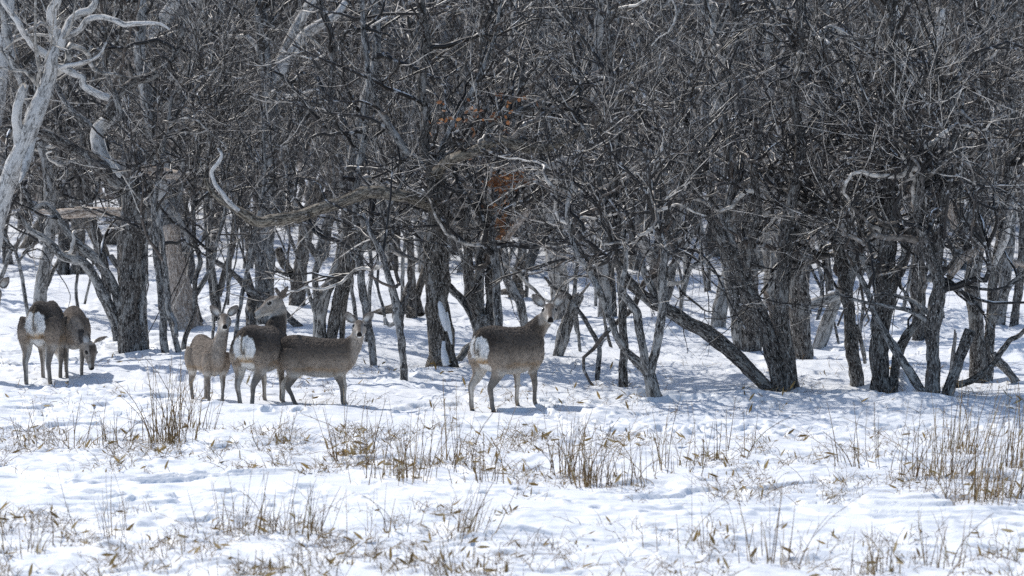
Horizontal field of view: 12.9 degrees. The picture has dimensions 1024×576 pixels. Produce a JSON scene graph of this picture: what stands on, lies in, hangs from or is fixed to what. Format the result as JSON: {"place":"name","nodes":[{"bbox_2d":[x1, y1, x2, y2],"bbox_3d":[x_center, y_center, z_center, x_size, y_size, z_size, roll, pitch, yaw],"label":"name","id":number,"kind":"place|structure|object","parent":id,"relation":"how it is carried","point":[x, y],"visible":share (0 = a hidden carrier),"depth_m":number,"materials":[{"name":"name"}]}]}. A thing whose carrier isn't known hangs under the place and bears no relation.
{"place":"outdoors","nodes":[
{"label":"outdoors","id":0,"kind":"place"},
{"bbox_2d":[0,168,1023,575],"bbox_3d":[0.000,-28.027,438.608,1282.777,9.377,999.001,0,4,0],"label":"snow ground","id":1,"kind":"structure","parent":0,"point":[704,388],"depth_m":45.53,"materials":[{"name":"white snow"}]},
{"bbox_2d":[0,0,71,143],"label":"white tree","id":2,"kind":"object","parent":1,"relation":"on","point":[3,63],"visible":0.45,"depth_m":66.95,"materials":[{"name":"silver wood"}]},
{"bbox_2d":[16,300,66,384],"bbox_3d":[-5.508,0.641,53.657,0.512,1.041,1.489,0,4,7],"label":"sika deer","id":3,"kind":"object","parent":1,"relation":"on","point":[41,326],"visible":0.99,"depth_m":53.13},
{"bbox_2d":[2,139,89,316],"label":"sapling","id":4,"kind":"object","parent":1,"relation":"on","point":[19,259],"visible":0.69,"depth_m":63.95,"materials":[{"name":"grey plant"}]},
{"bbox_2d":[0,0,152,302],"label":"grey tree","id":5,"kind":"object","parent":1,"relation":"on","point":[44,276],"visible":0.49,"depth_m":64.57,"materials":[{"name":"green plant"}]},
{"bbox_2d":[0,0,158,255],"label":"background tree","id":6,"kind":"object","parent":1,"relation":"on","point":[90,234],"visible":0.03,"depth_m":77.13,"materials":[{"name":"grey plant"}]},
{"bbox_2d":[64,305,107,377],"bbox_3d":[-5.209,0.667,54.155,0.528,0.874,1.223,-1,4,-18],"label":"sika deer","id":7,"kind":"object","parent":1,"relation":"on","point":[77,329],"visible":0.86,"depth_m":53.75},
{"bbox_2d":[0,68,176,307],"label":"sapling","id":8,"kind":"object","parent":1,"relation":"on","point":[75,223],"visible":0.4,"depth_m":64.91,"materials":[{"name":"grey plant"}]},
{"bbox_2d":[0,0,179,274],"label":"forked tree","id":9,"kind":"object","parent":1,"relation":"on","point":[63,268],"visible":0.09,"depth_m":73.98,"materials":[{"name":"grey plant"}]},
{"bbox_2d":[0,0,190,298],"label":"slender tree","id":10,"kind":"object","parent":1,"relation":"on","point":[84,190],"visible":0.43,"depth_m":64.18,"materials":[{"name":"grey plant"}]},
{"bbox_2d":[0,0,204,253],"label":"dead tree","id":11,"kind":"object","parent":1,"relation":"on","point":[20,156],"visible":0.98,"depth_m":56.90,"materials":[{"name":"grey wood"}]},
{"bbox_2d":[0,0,215,274],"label":"background tree","id":12,"kind":"object","parent":1,"relation":"on","point":[72,270],"visible":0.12,"depth_m":72.54,"materials":[{"name":"grey plant"}]},
{"bbox_2d":[6,0,250,330],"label":"leaning dead tree","id":13,"kind":"object","parent":1,"relation":"on","point":[183,305],"visible":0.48,"depth_m":63.11,"materials":[{"name":"grey plant"}]},
{"bbox_2d":[0,0,297,353],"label":"snapped oak","id":14,"kind":"object","parent":1,"relation":"on","point":[125,309],"visible":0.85,"depth_m":57.89,"materials":[{"name":"grey plant"}]},
{"bbox_2d":[12,0,302,283],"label":"background tree","id":15,"kind":"object","parent":1,"relation":"on","point":[192,260],"visible":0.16,"depth_m":70.12,"materials":[{"name":"grey plant"}]},
{"bbox_2d":[103,354,215,444],"bbox_3d":[-3.632,1.202,47.047,1.191,1.094,1.328,0,4,0],"label":"dry grass clump","id":16,"kind":"object","parent":1,"relation":"on","point":[171,423],"visible":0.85,"depth_m":46.97,"materials":[{"name":"brown plant"}]},
{"bbox_2d":[33,45,300,338],"bbox_3d":[-4.308,-1.219,58.718,3.094,4.239,3.087,3,5,36],"label":"sapling","id":17,"kind":"object","parent":1,"relation":"on","point":[212,274],"visible":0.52,"depth_m":58.91,"materials":[{"name":"grey plant"}]},
{"bbox_2d":[39,0,320,352],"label":"twin stem tree","id":18,"kind":"object","parent":1,"relation":"on","point":[159,243],"visible":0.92,"depth_m":57.12,"materials":[{"name":"grey plant"}]},
{"bbox_2d":[10,0,387,292],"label":"background tree","id":19,"kind":"object","parent":1,"relation":"on","point":[238,28],"visible":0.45,"depth_m":63.21,"materials":[{"name":"grey plant"}]},
{"bbox_2d":[75,0,337,349],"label":"sapling","id":20,"kind":"object","parent":1,"relation":"on","point":[196,290],"visible":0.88,"depth_m":57.64,"materials":[{"name":"grey plant"}]},
{"bbox_2d":[64,54,353,266],"bbox_3d":[-4.282,-1.500,63.987,4.081,4.318,3.038,0,4,0],"label":"sapling","id":21,"kind":"object","parent":1,"relation":"on","point":[187,199],"visible":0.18,"depth_m":64.08,"materials":[{"name":"grey plant"}]},
{"bbox_2d":[184,305,238,400],"bbox_3d":[-3.390,0.753,51.152,0.428,1.161,1.143,-2,4,-22],"label":"sika deer","id":22,"kind":"object","parent":1,"relation":"on","point":[201,350],"visible":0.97,"depth_m":50.93},
{"bbox_2d":[123,0,307,246],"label":"background tree","id":23,"kind":"object","parent":1,"relation":"on","point":[247,226],"visible":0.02,"depth_m":80.02,"materials":[{"name":"grey plant"}]},
{"bbox_2d":[118,22,323,288],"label":"sapling","id":24,"kind":"object","parent":1,"relation":"on","point":[242,251],"visible":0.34,"depth_m":63.31,"materials":[{"name":"grey plant"}]},
{"bbox_2d":[104,0,345,320],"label":"forked tree","id":25,"kind":"object","parent":1,"relation":"on","point":[220,285],"visible":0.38,"depth_m":63.73,"materials":[{"name":"grey plant"}]},
{"bbox_2d":[125,33,368,313],"bbox_3d":[-3.231,-1.258,58.469,3.700,4.300,2.613,0,4,0],"label":"sapling","id":26,"kind":"object","parent":1,"relation":"on","point":[228,281],"visible":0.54,"depth_m":57.83,"materials":[{"name":"grey plant"}]},
{"bbox_2d":[187,459,307,536],"bbox_3d":[-2.302,1.810,38.922,0.960,0.817,0.752,-1,4,-20],"label":"dry grass clump","id":27,"kind":"object","parent":1,"relation":"on","point":[261,518],"visible":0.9,"depth_m":38.89,"materials":[{"name":"brown plant"}]},
{"bbox_2d":[93,27,408,311],"bbox_3d":[-3.331,-1.347,59.094,3.261,4.488,4.632,2,5,32],"label":"tree","id":28,"kind":"object","parent":1,"relation":"on","point":[308,292],"visible":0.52,"depth_m":58.82,"materials":[{"name":"grey plant"}]},
{"bbox_2d":[229,286,288,403],"bbox_3d":[-2.825,0.687,50.985,0.495,1.355,1.225,1,4,20],"label":"sika deer","id":29,"kind":"object","parent":1,"relation":"on","point":[256,349],"visible":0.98,"depth_m":50.65},
{"bbox_2d":[215,259,302,326],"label":"fallen branch","id":30,"kind":"object","parent":1,"relation":"on","point":[251,293],"visible":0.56,"depth_m":62.20,"materials":[{"name":"grey wood"}]},
{"bbox_2d":[159,16,392,339],"bbox_3d":[-2.970,-1.248,57.057,3.055,4.558,3.720,0,4,0],"label":"sapling","id":31,"kind":"object","parent":1,"relation":"on","point":[259,207],"visible":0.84,"depth_m":56.83,"materials":[{"name":"grey plant"}]},
{"bbox_2d":[206,0,360,211],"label":"background tree","id":32,"kind":"object","parent":1,"relation":"on","point":[282,168],"visible":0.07,"depth_m":88.88,"materials":[{"name":"grey plant"}]},
{"bbox_2d":[187,0,389,324],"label":"grey tree","id":33,"kind":"object","parent":1,"relation":"on","point":[263,284],"visible":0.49,"depth_m":62.75,"materials":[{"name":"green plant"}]},
{"bbox_2d":[237,471,348,537],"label":"dry grass clump","id":34,"kind":"object","parent":1,"relation":"on","point":[312,520],"visible":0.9,"depth_m":38.82,"materials":[{"name":"brown plant"}]},
{"bbox_2d":[181,131,410,380],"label":"gnarled sapling","id":35,"kind":"object","parent":1,"relation":"on","point":[399,307],"visible":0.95,"depth_m":53.55,"materials":[{"name":"grey plant"}]},
{"bbox_2d":[211,0,395,268],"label":"background tree","id":36,"kind":"object","parent":1,"relation":"on","point":[303,174],"visible":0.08,"depth_m":75.75,"materials":[{"name":"grey plant"}]},
{"bbox_2d":[275,174,331,305],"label":"dark tree","id":37,"kind":"object","parent":1,"relation":"on","point":[299,298],"visible":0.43,"depth_m":64.60,"materials":[{"name":"grey plant"}]},
{"bbox_2d":[278,311,373,404],"bbox_3d":[-2.127,0.806,50.918,1.153,1.113,0.470,1,4,18],"label":"sika deer","id":38,"kind":"object","parent":1,"relation":"on","point":[310,356],"visible":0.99,"depth_m":50.80},
{"bbox_2d":[303,387,386,459],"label":"dry grass clump","id":39,"kind":"object","parent":1,"relation":"on","point":[335,445],"visible":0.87,"depth_m":45.16,"materials":[{"name":"brown plant"}]},
{"bbox_2d":[233,6,472,324],"bbox_3d":[-2.677,-1.712,63.205,3.300,4.836,3.822,-2,5,-32],"label":"sapling","id":40,"kind":"object","parent":1,"relation":"on","point":[378,290],"visible":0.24,"depth_m":62.80,"materials":[{"name":"grey plant"}]},
{"bbox_2d":[177,0,530,365],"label":"slender tree","id":41,"kind":"object","parent":1,"relation":"on","point":[357,183],"visible":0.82,"depth_m":55.84,"materials":[{"name":"grey plant"}]},
{"bbox_2d":[245,0,478,257],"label":"background tree","id":42,"kind":"object","parent":1,"relation":"on","point":[328,222],"visible":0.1,"depth_m":77.51,"materials":[{"name":"grey plant"}]},
{"bbox_2d":[257,34,471,319],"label":"sapling","id":43,"kind":"object","parent":1,"relation":"on","point":[353,300],"visible":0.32,"depth_m":60.22,"materials":[{"name":"grey plant"}]},
{"bbox_2d":[182,0,557,338],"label":"coppice tree","id":44,"kind":"object","parent":1,"relation":"on","point":[337,319],"visible":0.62,"depth_m":58.67,"materials":[{"name":"grey plant"}]},
{"bbox_2d":[322,0,440,270],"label":"grey tree","id":45,"kind":"object","parent":1,"relation":"on","point":[393,248],"visible":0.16,"depth_m":75.29,"materials":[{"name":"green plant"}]},
{"bbox_2d":[273,0,504,258],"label":"background tree","id":46,"kind":"object","parent":1,"relation":"on","point":[378,200],"visible":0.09,"depth_m":77.24,"materials":[{"name":"grey plant"}]},
{"bbox_2d":[257,4,526,341],"bbox_3d":[-1.960,-1.469,60.169,3.963,4.704,2.782,-3,5,-41],"label":"sapling","id":47,"kind":"object","parent":1,"relation":"on","point":[370,255],"visible":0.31,"depth_m":59.56,"materials":[{"name":"grey plant"}]},
{"bbox_2d":[342,410,452,485],"bbox_3d":[-1.046,1.556,43.344,0.953,0.871,1.348,2,4,22],"label":"dry grass clump","id":48,"kind":"object","parent":1,"relation":"on","point":[400,471],"visible":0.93,"depth_m":43.21,"materials":[{"name":"brown plant"}]},
{"bbox_2d":[316,0,491,317],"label":"dark tree","id":49,"kind":"object","parent":1,"relation":"on","point":[414,309],"visible":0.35,"depth_m":65.03,"materials":[{"name":"grey plant"}]},
{"bbox_2d":[325,40,491,299],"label":"sapling","id":50,"kind":"object","parent":1,"relation":"on","point":[404,252],"visible":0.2,"depth_m":63.54,"materials":[{"name":"grey plant"}]},
{"bbox_2d":[324,0,557,271],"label":"background tree","id":51,"kind":"object","parent":1,"relation":"on","point":[420,234],"visible":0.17,"depth_m":74.65,"materials":[{"name":"grey plant"}]},
{"bbox_2d":[385,386,522,472],"bbox_3d":[-0.597,1.415,44.371,1.332,0.994,1.240,3,5,39],"label":"dry grass clump","id":52,"kind":"object","parent":1,"relation":"on","point":[454,463],"visible":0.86,"depth_m":44.57,"materials":[{"name":"brown plant"}]},
{"bbox_2d":[204,0,721,367],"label":"central oak","id":53,"kind":"object","parent":1,"relation":"on","point":[441,335],"visible":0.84,"depth_m":55.58,"materials":[{"name":"grey plant"}]},
{"bbox_2d":[359,0,569,275],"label":"background tree","id":54,"kind":"object","parent":1,"relation":"on","point":[466,7],"visible":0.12,"depth_m":73.07,"materials":[{"name":"grey plant"}]},
{"bbox_2d":[341,0,589,242],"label":"background tree","id":55,"kind":"object","parent":1,"relation":"on","point":[455,33],"visible":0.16,"depth_m":72.80,"materials":[{"name":"grey plant"}]},
{"bbox_2d":[283,1,650,360],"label":"lichened clump","id":56,"kind":"object","parent":1,"relation":"on","point":[482,316],"visible":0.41,"depth_m":56.82,"materials":[{"name":"grey plant"}]},
{"bbox_2d":[398,530,549,575],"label":"dry grass clump","id":57,"kind":"object","parent":1,"relation":"on","point":[474,552],"visible":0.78,"depth_m":36.12,"materials":[{"name":"brown plant"}]},
{"bbox_2d":[436,474,523,540],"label":"dry grass clump","id":58,"kind":"object","parent":1,"relation":"on","point":[475,516],"visible":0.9,"depth_m":38.50,"materials":[{"name":"brown plant"}]},
{"bbox_2d":[400,2,566,272],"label":"background tree","id":59,"kind":"object","parent":1,"relation":"on","point":[472,222],"visible":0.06,"depth_m":74.75,"materials":[{"name":"grey plant"}]},
{"bbox_2d":[391,0,630,326],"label":"curved stem","id":60,"kind":"object","parent":1,"relation":"on","point":[518,301],"visible":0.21,"depth_m":61.95,"materials":[{"name":"grey plant"}]},
{"bbox_2d":[0,0,1022,224],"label":"wood","id":61,"kind":"object","parent":1,"relation":"on","point":[110,196],"depth_m":96.58,"materials":[{"name":"brown wood"}]},
{"bbox_2d":[0,355,1023,575],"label":"dry grass","id":62,"kind":"structure","parent":1,"relation":"on","point":[375,549],"depth_m":42.08,"materials":[{"name":"beige plant"}]},
{"bbox_2d":[0,352,1023,575],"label":"bamboo grass leaves","id":63,"kind":"object","parent":1,"relation":"on","point":[900,561],"visible":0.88,"depth_m":42.26,"materials":[{"name":"beige plant"}]},
{"bbox_2d":[467,293,565,412],"bbox_3d":[0.036,0.736,50.821,0.612,1.310,1.347,3,5,40],"label":"sika deer","id":64,"kind":"object","parent":1,"relation":"on","point":[498,352],"visible":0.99,"depth_m":50.61},
{"bbox_2d":[285,0,750,325],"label":"long limbed tree","id":65,"kind":"object","parent":1,"relation":"on","point":[490,249],"visible":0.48,"depth_m":55.51,"materials":[{"name":"grey plant"}]},
{"bbox_2d":[438,0,627,319],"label":"pale tree","id":66,"kind":"object","parent":1,"relation":"on","point":[554,278],"visible":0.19,"depth_m":64.73,"materials":[{"name":"grey plant"}]},
{"bbox_2d":[430,0,638,275],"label":"background tree","id":67,"kind":"object","parent":1,"relation":"on","point":[519,254],"visible":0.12,"depth_m":70.33,"materials":[{"name":"grey plant"}]},
{"bbox_2d":[543,276,589,355],"bbox_3d":[0.825,0.495,58.146,0.695,1.297,0.506,2,4,31],"label":"leaning stump","id":68,"kind":"object","parent":1,"relation":"on","point":[567,323],"visible":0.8,"depth_m":58.06,"materials":[{"name":"grey wood"}]},
{"bbox_2d":[515,407,619,478],"bbox_3d":[0.619,1.550,43.538,1.013,0.854,0.892,2,4,23],"label":"dry grass clump","id":69,"kind":"object","parent":1,"relation":"on","point":[566,464],"visible":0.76,"depth_m":43.60,"materials":[{"name":"brown plant"}]},
{"bbox_2d":[432,4,716,333],"bbox_3d":[1.156,-1.669,62.015,4.404,4.922,2.481,-2,5,-32],"label":"sapling","id":70,"kind":"object","parent":1,"relation":"on","point":[576,269],"visible":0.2,"depth_m":61.44,"materials":[{"name":"grey plant"}]},
{"bbox_2d":[454,0,740,386],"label":"dark tree","id":71,"kind":"object","parent":1,"relation":"on","point":[622,326],"visible":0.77,"depth_m":53.16,"materials":[{"name":"grey plant"}]},
{"bbox_2d":[468,0,730,270],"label":"background tree","id":72,"kind":"object","parent":1,"relation":"on","point":[535,252],"visible":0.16,"depth_m":73.52,"materials":[{"name":"grey plant"}]},
{"bbox_2d":[473,0,732,317],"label":"grey tree","id":73,"kind":"object","parent":1,"relation":"on","point":[605,282],"visible":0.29,"depth_m":63.90,"materials":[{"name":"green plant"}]},
{"bbox_2d":[557,410,670,488],"bbox_3d":[0.919,1.579,42.590,0.939,0.886,1.063,2,4,30],"label":"dry grass clump","id":74,"kind":"object","parent":1,"relation":"on","point":[589,476],"visible":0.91,"depth_m":42.51,"materials":[{"name":"brown plant"}]},
{"bbox_2d":[372,0,875,396],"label":"forked tree","id":75,"kind":"object","parent":1,"relation":"on","point":[645,364],"visible":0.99,"depth_m":51.59,"materials":[{"name":"grey plant"}]},
{"bbox_2d":[515,0,734,300],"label":"background tree","id":76,"kind":"object","parent":1,"relation":"on","point":[637,217],"visible":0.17,"depth_m":65.89,"materials":[{"name":"grey plant"}]},
{"bbox_2d":[591,423,661,486],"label":"dry grass clump","id":77,"kind":"object","parent":1,"relation":"on","point":[632,467],"visible":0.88,"depth_m":42.78,"materials":[{"name":"brown plant"}]},
{"bbox_2d":[534,0,729,269],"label":"background tree","id":78,"kind":"object","parent":1,"relation":"on","point":[633,256],"visible":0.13,"depth_m":75.25,"materials":[{"name":"grey plant"}]},
{"bbox_2d":[521,0,762,264],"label":"background tree","id":79,"kind":"object","parent":1,"relation":"on","point":[682,5],"visible":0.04,"depth_m":74.35,"materials":[{"name":"grey plant"}]},
{"bbox_2d":[649,397,712,474],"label":"dry grass clump","id":80,"kind":"object","parent":1,"relation":"on","point":[661,460],"visible":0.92,"depth_m":44.09,"materials":[{"name":"brown plant"}]},
{"bbox_2d":[630,0,789,327],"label":"grey tree","id":81,"kind":"object","parent":1,"relation":"on","point":[720,306],"visible":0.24,"depth_m":63.02,"materials":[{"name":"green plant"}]},
{"bbox_2d":[617,0,814,270],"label":"background tree","id":82,"kind":"object","parent":1,"relation":"on","point":[758,255],"visible":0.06,"depth_m":75.18,"materials":[{"name":"grey plant"}]},
{"bbox_2d":[465,0,986,391],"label":"leaning oak","id":83,"kind":"object","parent":1,"relation":"on","point":[779,354],"visible":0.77,"depth_m":52.96,"materials":[{"name":"grey plant"}]},
{"bbox_2d":[582,0,879,305],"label":"background tree","id":84,"kind":"object","parent":1,"relation":"on","point":[767,259],"visible":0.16,"depth_m":65.37,"materials":[{"name":"grey plant"}]},
{"bbox_2d":[581,0,915,351],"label":"bracket tree","id":85,"kind":"object","parent":1,"relation":"on","point":[742,340],"visible":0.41,"depth_m":58.83,"materials":[{"name":"grey plant"}]},
{"bbox_2d":[702,0,875,290],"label":"slender tree","id":86,"kind":"object","parent":1,"relation":"on","point":[829,284],"visible":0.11,"depth_m":70.13,"materials":[{"name":"grey plant"}]},
{"bbox_2d":[734,481,884,567],"bbox_3d":[2.351,1.976,36.593,1.208,0.808,0.767,1,4,16],"label":"dry grass clump","id":87,"kind":"object","parent":1,"relation":"on","point":[753,552],"visible":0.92,"depth_m":36.70,"materials":[{"name":"brown plant"}]},
{"bbox_2d":[683,0,953,262],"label":"background tree","id":88,"kind":"object","parent":1,"relation":"on","point":[859,25],"visible":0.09,"depth_m":73.05,"materials":[{"name":"grey plant"}]},
{"bbox_2d":[700,0,941,359],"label":"mossy tree","id":89,"kind":"object","parent":1,"relation":"on","point":[801,337],"visible":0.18,"depth_m":57.27,"materials":[{"name":"grey plant"}]},
{"bbox_2d":[628,0,1023,386],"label":"rough tree","id":90,"kind":"object","parent":1,"relation":"on","point":[853,339],"visible":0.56,"depth_m":53.39,"materials":[{"name":"grey plant"}]},
{"bbox_2d":[765,391,920,469],"bbox_3d":[3.346,1.466,44.270,1.617,0.874,0.871,-3,5,-42],"label":"dry grass clump","id":91,"kind":"object","parent":1,"relation":"on","point":[875,455],"visible":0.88,"depth_m":44.29,"materials":[{"name":"brown plant"}]},
{"bbox_2d":[748,0,976,340],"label":"stout tree","id":92,"kind":"object","parent":1,"relation":"on","point":[918,335],"visible":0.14,"depth_m":60.21,"materials":[{"name":"grey plant"}]},
{"bbox_2d":[746,0,980,348],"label":"leaning tree","id":93,"kind":"object","parent":1,"relation":"on","point":[824,329],"visible":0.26,"depth_m":60.23,"materials":[{"name":"grey plant"}]},
{"bbox_2d":[718,0,1023,394],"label":"twin foot tree","id":94,"kind":"object","parent":1,"relation":"on","point":[882,380],"visible":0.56,"depth_m":52.65,"materials":[{"name":"grey plant"}]},
{"bbox_2d":[850,521,899,574],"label":"dry grass clump","id":95,"kind":"object","parent":1,"relation":"on","point":[872,557],"visible":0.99,"depth_m":35.97,"materials":[{"name":"beige plant"}]},
{"bbox_2d":[746,0,1023,396],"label":"sprawling tree","id":96,"kind":"object","parent":1,"relation":"on","point":[918,160],"visible":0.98,"depth_m":51.47,"materials":[{"name":"grey plant"}]},
{"bbox_2d":[773,0,1023,383],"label":"paired tree","id":97,"kind":"object","parent":1,"relation":"on","point":[976,325],"visible":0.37,"depth_m":54.14,"materials":[{"name":"grey plant"}]},
{"bbox_2d":[785,0,1023,242],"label":"background tree","id":98,"kind":"object","parent":1,"relation":"on","point":[924,2],"visible":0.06,"depth_m":77.45,"materials":[{"name":"grey plant"}]},
{"bbox_2d":[843,395,1023,505],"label":"dry grass clump","id":99,"kind":"object","parent":1,"relation":"on","point":[1019,491],"visible":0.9,"depth_m":41.45,"materials":[{"name":"brown plant"}]},
{"bbox_2d":[853,0,1023,269],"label":"background tree","id":100,"kind":"object","parent":1,"relation":"on","point":[963,266],"visible":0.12,"depth_m":75.53,"materials":[{"name":"grey plant"}]},
{"bbox_2d":[856,0,1023,324],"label":"grey tree","id":101,"kind":"object","parent":1,"relation":"on","point":[1007,271],"visible":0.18,"depth_m":62.63,"materials":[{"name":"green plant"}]},
{"bbox_2d":[878,393,1022,483],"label":"dry grass clump","id":102,"kind":"object","parent":1,"relation":"on","point":[935,464],"visible":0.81,"depth_m":43.32,"materials":[{"name":"brown plant"}]},
{"bbox_2d":[912,508,991,571],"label":"dry grass clump","id":103,"kind":"object","parent":1,"relation":"on","point":[940,549],"visible":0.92,"depth_m":36.45,"materials":[{"name":"beige plant"}]},
{"bbox_2d":[922,377,1006,455],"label":"dry grass clump","id":104,"kind":"object","parent":1,"relation":"on","point":[967,434],"visible":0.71,"depth_m":45.23,"materials":[{"name":"brown plant"}]},
{"bbox_2d":[917,0,1023,326],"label":"grey tree","id":105,"kind":"object","parent":1,"relation":"on","point":[1018,294],"visible":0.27,"depth_m":62.61,"materials":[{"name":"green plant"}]},
{"bbox_2d":[990,380,1023,469],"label":"dry grass clump","id":106,"kind":"object","parent":1,"relation":"on","point":[1006,461],"visible":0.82,"depth_m":44.10,"materials":[{"name":"brown plant"}]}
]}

